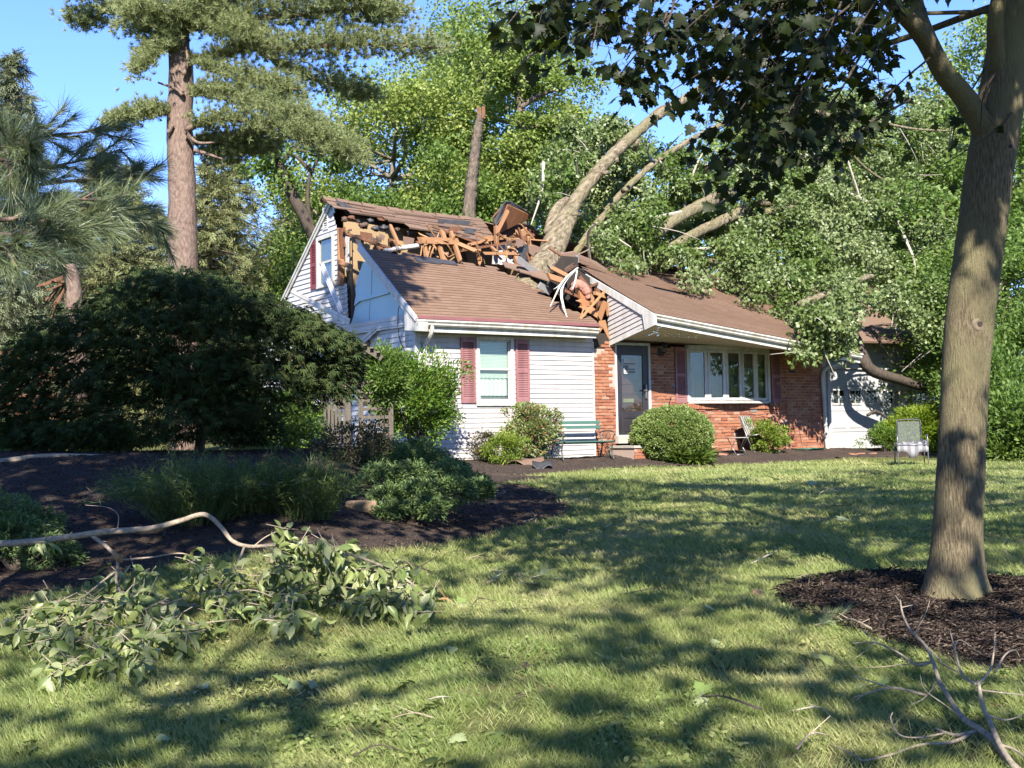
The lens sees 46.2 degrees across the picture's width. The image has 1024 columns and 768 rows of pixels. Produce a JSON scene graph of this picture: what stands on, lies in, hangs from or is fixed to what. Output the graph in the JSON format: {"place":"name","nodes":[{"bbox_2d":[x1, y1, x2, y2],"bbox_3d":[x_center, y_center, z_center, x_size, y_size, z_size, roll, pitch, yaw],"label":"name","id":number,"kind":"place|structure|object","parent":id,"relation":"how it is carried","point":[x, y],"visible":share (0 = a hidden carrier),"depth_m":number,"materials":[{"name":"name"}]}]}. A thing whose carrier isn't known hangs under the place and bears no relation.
{"place":"outdoors","nodes":[
{"label":"outdoors","id":0,"kind":"place"},
{"bbox_2d":[0,441,1023,767],"bbox_3d":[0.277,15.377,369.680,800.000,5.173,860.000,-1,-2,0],"label":"ground","id":1,"kind":"structure","parent":0,"point":[254,701],"depth_m":6.22,"materials":[{"name":"plant"}]},
{"bbox_2d":[21,739,37,755],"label":"storm leaf","id":2,"kind":"object","parent":1,"relation":"on","point":[31,743],"visible":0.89,"depth_m":5.13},
{"bbox_2d":[0,413,95,450],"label":"groundcover","id":3,"kind":"object","parent":1,"relation":"on","point":[33,448],"visible":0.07,"depth_m":17.01,"materials":[{"name":"green plant"}]},
{"bbox_2d":[0,349,120,422],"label":"fallen pine top","id":4,"kind":"object","parent":1,"relation":"on","point":[50,387],"depth_m":24.97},
{"bbox_2d":[37,264,86,399],"bbox_3d":[-8.933,-1.035,23.944,0.946,2.737,0.576,1,-3,-42],"label":"snapped pine","id":5,"kind":"object","parent":1,"relation":"on","point":[76,289],"visible":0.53,"depth_m":23.87,"materials":[{"name":"brown plant"}]},
{"bbox_2d":[0,47,124,421],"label":"spruce","id":6,"kind":"object","parent":1,"relation":"on","point":[10,72],"visible":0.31,"depth_m":39.99,"materials":[{"name":"green plant"}]},
{"bbox_2d":[3,184,136,432],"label":"hemlock","id":7,"kind":"object","parent":1,"relation":"on","point":[55,266],"depth_m":49.83,"materials":[{"name":"green plant"}]},
{"bbox_2d":[0,89,188,300],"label":"young pine","id":8,"kind":"object","parent":1,"relation":"on","point":[35,168],"visible":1,"depth_m":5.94,"materials":[{"name":"green plant"}]},
{"bbox_2d":[59,413,145,451],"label":"groundcover","id":9,"kind":"object","parent":1,"relation":"on","point":[110,449],"visible":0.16,"depth_m":17.38,"materials":[{"name":"green plant"}]},
{"bbox_2d":[4,139,206,441],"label":"hemlock","id":10,"kind":"object","parent":1,"relation":"on","point":[107,270],"visible":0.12,"depth_m":44.69,"materials":[{"name":"green plant"}]},
{"bbox_2d":[60,157,216,439],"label":"hemlock","id":11,"kind":"object","parent":1,"relation":"on","point":[147,256],"visible":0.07,"depth_m":48.17,"materials":[{"name":"green plant"}]},
{"bbox_2d":[139,202,167,410],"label":"hemlock","id":12,"kind":"object","parent":1,"relation":"on","point":[165,216],"visible":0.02,"depth_m":58.11,"materials":[{"name":"green plant"}]},
{"bbox_2d":[155,734,170,740],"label":"fallen leaf","id":13,"kind":"object","parent":1,"relation":"on","point":[163,736],"visible":1,"depth_m":5.17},
{"bbox_2d":[100,156,285,443],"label":"hemlock","id":14,"kind":"object","parent":1,"relation":"on","point":[214,188],"visible":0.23,"depth_m":42.98,"materials":[{"name":"green plant"}]},
{"bbox_2d":[135,157,291,442],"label":"hemlock","id":15,"kind":"object","parent":1,"relation":"on","point":[246,190],"visible":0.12,"depth_m":46.05,"materials":[{"name":"green plant"}]},
{"bbox_2d":[0,505,444,694],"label":"leafy branch","id":16,"kind":"object","parent":1,"relation":"on","point":[369,589],"visible":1,"depth_m":7.60,"materials":[{"name":"green plant"}]},
{"bbox_2d":[195,395,289,449],"bbox_3d":[-4.005,0.606,17.473,1.551,1.003,1.444,-1,-2,0],"label":"bed shrub","id":17,"kind":"object","parent":1,"relation":"on","point":[240,440],"visible":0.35,"depth_m":17.40,"materials":[{"name":"green plant"}]},
{"bbox_2d":[49,0,461,449],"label":"tall pine","id":18,"kind":"object","parent":1,"relation":"on","point":[173,24],"visible":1,"depth_m":30.21,"materials":[{"name":"green plant"}]},
{"bbox_2d":[226,192,299,395],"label":"hemlock","id":19,"kind":"object","parent":1,"relation":"on","point":[278,222],"visible":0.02,"depth_m":51.88,"materials":[{"name":"green plant"}]},
{"bbox_2d":[240,223,307,369],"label":"broadleaf tree","id":20,"kind":"object","parent":1,"relation":"on","point":[272,231],"visible":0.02,"depth_m":50.85,"materials":[{"name":"green plant"}]},
{"bbox_2d":[236,386,326,448],"bbox_3d":[-3.556,0.583,18.400,1.509,1.156,1.688,-1,-2,0],"label":"bed shrub","id":21,"kind":"object","parent":1,"relation":"on","point":[293,429],"visible":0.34,"depth_m":18.23,"materials":[{"name":"green plant"}]},
{"bbox_2d":[0,447,573,602],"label":"mulch bed","id":22,"kind":"object","parent":1,"relation":"on","point":[189,542],"visible":0.34,"depth_m":11.39,"materials":[{"name":"wood"}]},
{"bbox_2d":[0,486,89,570],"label":"juniper","id":23,"kind":"object","parent":22,"relation":"on","point":[34,521],"visible":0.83,"depth_m":9.49,"materials":[{"name":"green plant"}]},
{"bbox_2d":[0,453,101,462],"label":"stick","id":24,"kind":"object","parent":22,"relation":"on","point":[24,457],"visible":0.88,"depth_m":13.72,"materials":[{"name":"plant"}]},
{"bbox_2d":[0,262,368,451],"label":"laceleaf maple","id":25,"kind":"object","parent":22,"relation":"on","point":[193,301],"visible":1,"depth_m":14.98,"materials":[{"name":"green plant"}]},
{"bbox_2d":[74,438,314,526],"bbox_3d":[-2.868,0.872,10.958,2.145,0.810,1.950,-1,-2,0],"label":"broom shrub","id":26,"kind":"object","parent":22,"relation":"on","point":[179,491],"visible":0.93,"depth_m":10.67,"materials":[{"name":"green plant"}]},
{"bbox_2d":[189,447,315,515],"bbox_3d":[-2.411,0.882,11.150,1.462,0.682,1.363,-2,-3,23],"label":"broom shrub","id":27,"kind":"object","parent":22,"relation":"on","point":[263,504],"visible":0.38,"depth_m":11.00,"materials":[{"name":"green plant"}]},
{"bbox_2d":[235,444,386,521],"bbox_3d":[-1.919,0.894,11.191,1.494,0.752,1.473,-1,-2,0],"label":"broom shrub","id":28,"kind":"object","parent":22,"relation":"on","point":[323,494],"visible":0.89,"depth_m":11.04,"materials":[{"name":"green plant"}]},
{"bbox_2d":[306,417,397,465],"bbox_3d":[-1.897,0.722,14.151,1.147,0.692,1.119,-1,-2,0],"label":"barberry","id":29,"kind":"object","parent":22,"relation":"on","point":[374,440],"visible":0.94,"depth_m":14.06,"materials":[{"name":"purple plant"}]},
{"bbox_2d":[348,436,498,523],"bbox_3d":[-1.144,1.044,13.822,1.657,0.937,3.958,0,-3,-15],"label":"spreading juniper","id":30,"kind":"object","parent":22,"relation":"on","point":[437,485],"visible":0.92,"depth_m":12.80,"materials":[{"name":"green plant"}]},
{"bbox_2d":[273,674,320,689],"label":"storm leaf","id":31,"kind":"object","parent":1,"relation":"on","point":[295,684],"visible":0.92,"depth_m":6.14,"materials":[{"name":"plant"}]},
{"bbox_2d":[234,133,365,238],"bbox_3d":[-6.882,-6.020,39.444,4.327,5.506,2.885,0,-3,-15],"label":"leaning tree","id":32,"kind":"object","parent":1,"relation":"on","point":[279,173],"visible":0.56,"depth_m":38.96,"materials":[{"name":"green plant"}]},
{"bbox_2d":[277,392,342,447],"bbox_3d":[-3.580,0.705,20.442,1.443,1.243,1.230,-1,-2,0],"label":"bed shrub","id":33,"kind":"object","parent":1,"relation":"on","point":[320,429],"visible":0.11,"depth_m":20.36,"materials":[{"name":"green plant"}]},
{"bbox_2d":[244,159,400,343],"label":"broadleaf tree","id":34,"kind":"object","parent":1,"relation":"on","point":[275,286],"visible":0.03,"depth_m":43.89,"materials":[{"name":"green plant"}]},
{"bbox_2d":[321,344,393,446],"bbox_3d":[-2.638,0.301,20.283,1.267,1.928,0.890,-1,-2,-3],"label":"garden arbor","id":35,"kind":"object","parent":1,"relation":"on","point":[361,408],"visible":0.33,"depth_m":20.18,"materials":[{"name":"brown wood"}]},
{"bbox_2d":[345,500,376,512],"bbox_3d":[-1.511,1.264,12.009,0.322,0.211,0.213,0,-3,-6],"label":"edging stone","id":36,"kind":"object","parent":1,"relation":"on","point":[362,505],"visible":0.47,"depth_m":11.91,"materials":[{"name":"stone"}]},
{"bbox_2d":[353,742,403,756],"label":"storm twig","id":37,"kind":"object","parent":1,"relation":"on","point":[376,745],"visible":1,"depth_m":4.96,"materials":[{"name":"wood"}]},
{"bbox_2d":[362,337,414,435],"bbox_3d":[-2.105,0.237,20.263,0.985,2.116,1.312,0,-3,-21],"label":"viburnum","id":38,"kind":"object","parent":1,"relation":"on","point":[391,367],"visible":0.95,"depth_m":20.08,"materials":[{"name":"green plant"}]},
{"bbox_2d":[256,57,522,287],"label":"broadleaf tree","id":39,"kind":"object","parent":1,"relation":"on","point":[418,96],"visible":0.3,"depth_m":42.29,"materials":[{"name":"green plant"}]},
{"bbox_2d":[271,126,532,285],"bbox_3d":[-2.855,-3.301,40.976,8.839,11.091,9.053,-2,-3,20],"label":"broadleaf tree","id":40,"kind":"object","parent":1,"relation":"on","point":[381,198],"visible":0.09,"depth_m":39.97,"materials":[{"name":"green plant"}]},
{"bbox_2d":[393,680,415,691],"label":"storm leaf","id":41,"kind":"object","parent":1,"relation":"on","point":[405,683],"visible":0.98,"depth_m":6.04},
{"bbox_2d":[392,705,433,718],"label":"storm twig","id":42,"kind":"object","parent":1,"relation":"on","point":[411,713],"visible":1,"depth_m":5.41,"materials":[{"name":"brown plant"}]},
{"bbox_2d":[392,555,445,578],"bbox_3d":[-0.701,1.479,9.798,0.182,0.152,0.851,1,-3,-37],"label":"stick","id":43,"kind":"object","parent":1,"relation":"on","point":[412,564],"visible":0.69,"depth_m":9.76,"materials":[{"name":"wood"}]},
{"bbox_2d":[364,344,476,447],"bbox_3d":[-1.867,0.377,23.051,2.063,2.318,2.115,0,-3,-21],"label":"viburnum","id":44,"kind":"object","parent":1,"relation":"on","point":[434,388],"visible":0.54,"depth_m":22.77,"materials":[{"name":"green plant"}]},
{"bbox_2d":[414,701,443,714],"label":"storm leaf","id":45,"kind":"object","parent":1,"relation":"on","point":[428,706],"visible":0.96,"depth_m":5.62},
{"bbox_2d":[418,756,456,766],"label":"storm leaf","id":46,"kind":"object","parent":1,"relation":"on","point":[433,760],"visible":0.98,"depth_m":4.80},
{"bbox_2d":[448,733,466,742],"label":"fallen leaf","id":47,"kind":"object","parent":1,"relation":"on","point":[458,737],"visible":1,"depth_m":5.09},
{"bbox_2d":[462,106,484,216],"bbox_3d":[-1.323,-4.809,37.011,1.167,7.538,0.550,-2,-3,26],"label":"dead tree","id":48,"kind":"object","parent":1,"relation":"on","point":[470,192],"visible":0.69,"depth_m":36.87,"materials":[{"name":"wood"}]},
{"bbox_2d":[341,0,611,234],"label":"broadleaf tree","id":49,"kind":"object","parent":1,"relation":"on","point":[473,44],"visible":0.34,"depth_m":44.34,"materials":[{"name":"green plant"}]},
{"bbox_2d":[480,729,502,741],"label":"storm leaf","id":50,"kind":"object","parent":1,"relation":"on","point":[497,734],"visible":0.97,"depth_m":5.16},
{"bbox_2d":[475,471,544,483],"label":"walkway","id":51,"kind":"structure","parent":1,"relation":"on","point":[500,478],"depth_m":21.35,"materials":[{"name":"concrete"}]},
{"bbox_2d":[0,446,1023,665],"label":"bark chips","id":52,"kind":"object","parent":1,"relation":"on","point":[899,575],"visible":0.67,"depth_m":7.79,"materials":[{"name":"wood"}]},
{"bbox_2d":[837,613,871,629],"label":"storm twig","id":53,"kind":"object","parent":52,"relation":"on","point":[862,623],"visible":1,"depth_m":6.89,"materials":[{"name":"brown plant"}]},
{"bbox_2d":[482,563,567,586],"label":"pine sprig","id":54,"kind":"object","parent":1,"relation":"on","point":[516,573],"visible":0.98,"depth_m":9.33,"materials":[{"name":"green plant"}]},
{"bbox_2d":[480,17,585,224],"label":"slim tree","id":55,"kind":"object","parent":1,"relation":"on","point":[514,147],"visible":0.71,"depth_m":41.32,"materials":[{"name":"green plant"}]},
{"bbox_2d":[451,150,656,328],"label":"broadleaf tree","id":56,"kind":"object","parent":1,"relation":"on","point":[541,229],"visible":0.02,"depth_m":41.60,"materials":[{"name":"green plant"}]},
{"bbox_2d":[488,101,680,255],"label":"broadleaf tree","id":57,"kind":"object","parent":1,"relation":"on","point":[649,134],"visible":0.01,"depth_m":49.40,"materials":[{"name":"green plant"}]},
{"bbox_2d":[260,196,941,459],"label":"house","id":58,"kind":"structure","parent":1,"relation":"on","point":[575,340],"depth_m":27.00,"materials":[{"name":"plastic"}]},
{"bbox_2d":[316,232,334,288],"bbox_3d":[-4.277,-2.825,27.587,0.080,1.200,0.960,1,-3,-34],"label":"window","id":59,"kind":"structure","parent":58,"relation":"in","point":[325,245],"depth_m":27.66,"materials":[{"name":"white glass"}]},
{"bbox_2d":[475,336,515,405],"bbox_3d":[-0.386,-0.265,25.043,0.960,1.450,0.210,1,-3,-34],"label":"window","id":60,"kind":"structure","parent":58,"relation":"in","point":[491,368],"depth_m":25.09,"materials":[{"name":"white glass"}]},
{"bbox_2d":[621,355,642,410],"bbox_3d":[2.662,0.154,27.121,0.910,2.040,0.070,1,-3,-34],"label":"inner door","id":61,"kind":"structure","parent":58,"relation":"in","point":[631,383],"depth_m":27.16,"materials":[{"name":"blue wood"}]},
{"bbox_2d":[617,345,648,434],"bbox_3d":[2.730,0.148,27.019,0.910,2.040,0.115,1,-3,-34],"label":"storm door","id":62,"kind":"structure","parent":58,"relation":"in","point":[625,418],"depth_m":26.99,"materials":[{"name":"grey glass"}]},
{"bbox_2d":[685,345,770,402],"bbox_3d":[5.198,-0.217,28.655,2.700,1.360,0.420,1,-3,-34],"label":"bay window","id":63,"kind":"structure","parent":58,"relation":"in","point":[715,373],"depth_m":28.51,"materials":[{"name":"white glass"}]},
{"bbox_2d":[517,54,968,419],"bbox_3d":[8.675,-4.454,34.179,22.188,12.135,9.038,1,-3,-40],"label":"fallen tree","id":64,"kind":"object","parent":58,"relation":"on","point":[607,184],"visible":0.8,"depth_m":31.98,"materials":[{"name":"green plant"}]},
{"bbox_2d":[830,369,895,447],"bbox_3d":[9.548,0.730,32.620,2.740,2.228,0.065,1,-3,-34],"label":"garage door","id":65,"kind":"structure","parent":58,"relation":"in","point":[850,404],"depth_m":32.43,"materials":[{"name":"white metal"}]},
{"bbox_2d":[914,372,940,405],"bbox_3d":[12.403,0.760,34.525,2.740,2.228,0.065,1,-3,-34],"label":"garage door","id":66,"kind":"structure","parent":58,"relation":"in","point":[925,397],"depth_m":33.99,"materials":[{"name":"white paint"}]},
{"bbox_2d":[440,447,936,475],"bbox_3d":[5.440,1.653,27.765,18.061,0.505,3.040,1,-3,-34],"label":"mulch bed","id":67,"kind":"object","parent":1,"relation":"on","point":[762,457],"visible":0.5,"depth_m":25.87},
{"bbox_2d":[469,427,497,460],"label":"azalea","id":68,"kind":"object","parent":67,"relation":"on","point":[485,435],"visible":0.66,"depth_m":24.34,"materials":[{"name":"green plant"}]},
{"bbox_2d":[479,429,532,464],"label":"azalea","id":69,"kind":"object","parent":67,"relation":"on","point":[507,442],"visible":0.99,"depth_m":23.99,"materials":[{"name":"green plant"}]},
{"bbox_2d":[508,456,543,464],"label":"torn shingles","id":70,"kind":"object","parent":67,"relation":"on","point":[526,461],"visible":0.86,"depth_m":24.20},
{"bbox_2d":[499,401,566,458],"bbox_3d":[0.367,1.020,25.001,1.316,1.373,1.241,1,-3,-43],"label":"variegated shrub","id":71,"kind":"object","parent":67,"relation":"on","point":[533,422],"visible":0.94,"depth_m":24.87,"materials":[{"name":"green plant"}]},
{"bbox_2d":[532,460,552,468],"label":"torn shingles","id":72,"kind":"object","parent":67,"relation":"on","point":[539,465],"visible":1,"depth_m":23.79,"materials":[{"name":"grey"}]},
{"bbox_2d":[548,419,614,461],"bbox_3d":[1.472,1.194,25.442,1.400,0.892,0.646,1,-3,-34],"label":"garden bench","id":73,"kind":"object","parent":67,"relation":"on","point":[598,427],"visible":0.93,"depth_m":25.62,"materials":[{"name":"metal"}]},
{"bbox_2d":[628,403,716,460],"bbox_3d":[3.487,1.101,26.234,1.977,1.385,1.812,-1,-2,0],"label":"boxwood","id":74,"kind":"object","parent":67,"relation":"on","point":[651,427],"visible":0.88,"depth_m":25.68,"materials":[{"name":"green plant"}]},
{"bbox_2d":[658,438,721,466],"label":"daylily","id":75,"kind":"object","parent":67,"relation":"on","point":[704,455],"visible":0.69,"depth_m":25.53,"materials":[{"name":"green plant"}]},
{"bbox_2d":[725,437,748,454],"bbox_3d":[5.154,1.435,27.446,0.540,0.435,0.540,1,-3,-34],"label":"side table","id":76,"kind":"object","parent":67,"relation":"on","point":[739,442],"visible":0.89,"depth_m":27.36,"materials":[{"name":"metal"}]},
{"bbox_2d":[739,416,763,451],"bbox_3d":[5.688,1.183,28.294,0.543,0.876,0.524,-3,-3,42],"label":"folding chair","id":77,"kind":"object","parent":67,"relation":"on","point":[747,431],"visible":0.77,"depth_m":28.27,"materials":[{"name":"metal"}]},
{"bbox_2d":[741,417,793,452],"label":"azalea","id":78,"kind":"object","parent":67,"relation":"on","point":[771,430],"visible":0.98,"depth_m":28.14,"materials":[{"name":"green plant"}]},
{"bbox_2d":[853,420,907,450],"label":"azalea","id":79,"kind":"object","parent":67,"relation":"on","point":[877,437],"visible":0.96,"depth_m":30.01,"materials":[{"name":"green plant"}]},
{"bbox_2d":[873,402,938,452],"bbox_3d":[10.366,1.147,30.682,2.021,1.452,2.074,1,-3,-39],"label":"golden cypress","id":80,"kind":"object","parent":67,"relation":"on","point":[927,416],"visible":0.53,"depth_m":30.22,"materials":[{"name":"green plant"}]},
{"bbox_2d":[895,399,939,449],"bbox_3d":[11.304,1.118,31.556,2.364,1.515,1.855,-1,-2,0],"label":"golden cypress","id":81,"kind":"object","parent":67,"relation":"on","point":[929,403],"visible":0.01,"depth_m":31.30,"materials":[{"name":"green plant"}]},
{"bbox_2d":[624,173,769,337],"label":"broadleaf tree","id":82,"kind":"object","parent":1,"relation":"on","point":[714,268],"visible":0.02,"depth_m":49.98,"materials":[{"name":"green plant"}]},
{"bbox_2d":[690,680,713,709],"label":"storm leaf","id":83,"kind":"object","parent":1,"relation":"on","point":[699,686],"visible":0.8,"depth_m":5.71,"materials":[{"name":"plant"}]},
{"bbox_2d":[705,639,724,650],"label":"storm leaf","id":84,"kind":"object","parent":1,"relation":"on","point":[715,641],"visible":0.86,"depth_m":6.66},
{"bbox_2d":[700,691,760,709],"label":"storm twig","id":85,"kind":"object","parent":1,"relation":"on","point":[747,704],"visible":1,"depth_m":5.34,"materials":[{"name":"wood"}]},
{"bbox_2d":[668,79,869,276],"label":"broadleaf tree","id":86,"kind":"object","parent":1,"relation":"on","point":[715,142],"visible":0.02,"depth_m":54.33,"materials":[{"name":"green plant"}]},
{"bbox_2d":[796,716,829,749],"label":"storm twig","id":87,"kind":"object","parent":1,"relation":"on","point":[804,738],"visible":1,"depth_m":4.89,"materials":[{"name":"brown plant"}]},
{"bbox_2d":[798,653,834,666],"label":"storm leaf","id":88,"kind":"object","parent":1,"relation":"on","point":[826,659],"visible":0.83,"depth_m":6.24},
{"bbox_2d":[856,676,889,687],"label":"storm leaf","id":89,"kind":"object","parent":1,"relation":"on","point":[884,681],"visible":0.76,"depth_m":5.81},
{"bbox_2d":[852,675,926,699],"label":"storm twig","id":90,"kind":"object","parent":1,"relation":"on","point":[905,689],"visible":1,"depth_m":5.52,"materials":[{"name":"wood"}]},
{"bbox_2d":[768,101,1022,287],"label":"broadleaf tree","id":91,"kind":"object","parent":1,"relation":"on","point":[839,152],"visible":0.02,"depth_m":47.81,"materials":[{"name":"green plant"}]},
{"bbox_2d":[781,571,1023,671],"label":"mulch bed","id":92,"kind":"object","parent":1,"relation":"on","point":[982,659],"visible":0.27,"depth_m":7.08,"materials":[{"name":"wood"}]},
{"bbox_2d":[486,0,1023,602],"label":"norway maple","id":93,"kind":"object","parent":92,"relation":"on","point":[768,74],"visible":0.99,"depth_m":6.77,"materials":[{"name":"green plant"}]},
{"bbox_2d":[814,597,859,625],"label":"pine sprig","id":94,"kind":"object","parent":92,"relation":"on","point":[830,615],"visible":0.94,"depth_m":7.22,"materials":[{"name":"green plant"}]},
{"bbox_2d":[798,80,1023,351],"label":"broadleaf tree","id":95,"kind":"object","parent":1,"relation":"on","point":[948,170],"visible":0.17,"depth_m":37.51,"materials":[{"name":"green plant"}]},
{"bbox_2d":[894,419,928,463],"bbox_3d":[8.125,1.183,24.451,0.605,0.958,0.624,-2,-2,11],"label":"lawn chair","id":96,"kind":"object","parent":1,"relation":"on","point":[896,435],"visible":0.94,"depth_m":24.63,"materials":[{"name":"metal"}]},
{"bbox_2d":[895,439,928,457],"bbox_3d":[8.113,1.298,24.380,0.607,0.390,0.501,-2,-2,11],"label":"draped cloth","id":97,"kind":"object","parent":96,"relation":"on","point":[912,451],"visible":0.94,"depth_m":24.16,"materials":[{"name":"fabric"}]},
{"bbox_2d":[830,595,1023,767],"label":"bare branch","id":98,"kind":"object","parent":1,"relation":"on","point":[1000,747],"visible":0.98,"depth_m":5.24,"materials":[{"name":"brown plant"}]},
{"bbox_2d":[871,1,1023,302],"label":"broadleaf tree","id":99,"kind":"object","parent":1,"relation":"on","point":[964,65],"visible":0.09,"depth_m":46.69,"materials":[{"name":"green plant"}]},
{"bbox_2d":[872,209,1023,414],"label":"broadleaf tree","id":100,"kind":"object","parent":1,"relation":"on","point":[1012,264],"visible":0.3,"depth_m":32.01,"materials":[{"name":"green plant"}]},
{"bbox_2d":[925,325,1022,409],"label":"dark shrub","id":101,"kind":"object","parent":1,"relation":"on","point":[940,342],"visible":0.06,"depth_m":29.96,"materials":[{"name":"green plant"}]},
{"bbox_2d":[986,426,1023,461],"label":"strappy plant","id":102,"kind":"object","parent":1,"relation":"on","point":[995,450],"visible":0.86,"depth_m":24.86,"materials":[{"name":"green plant"}]},
{"bbox_2d":[987,379,1023,460],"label":"dark shrub","id":103,"kind":"object","parent":1,"relation":"on","point":[1006,412],"visible":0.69,"depth_m":25.11,"materials":[{"name":"green plant"}]},
{"bbox_2d":[987,335,1023,447],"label":"dark shrub","id":104,"kind":"object","parent":1,"relation":"on","point":[1000,371],"visible":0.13,"depth_m":27.02,"materials":[{"name":"green plant"}]},
{"bbox_2d":[993,301,1023,381],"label":"dark shrub","id":105,"kind":"object","parent":1,"relation":"on","point":[1018,337],"visible":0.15,"depth_m":28.87,"materials":[{"name":"green plant"}]},
{"bbox_2d":[0,0,1023,352],"label":"sky","id":106,"kind":"structure","parent":0,"point":[78,63],"materials":[{"name":"blue"}]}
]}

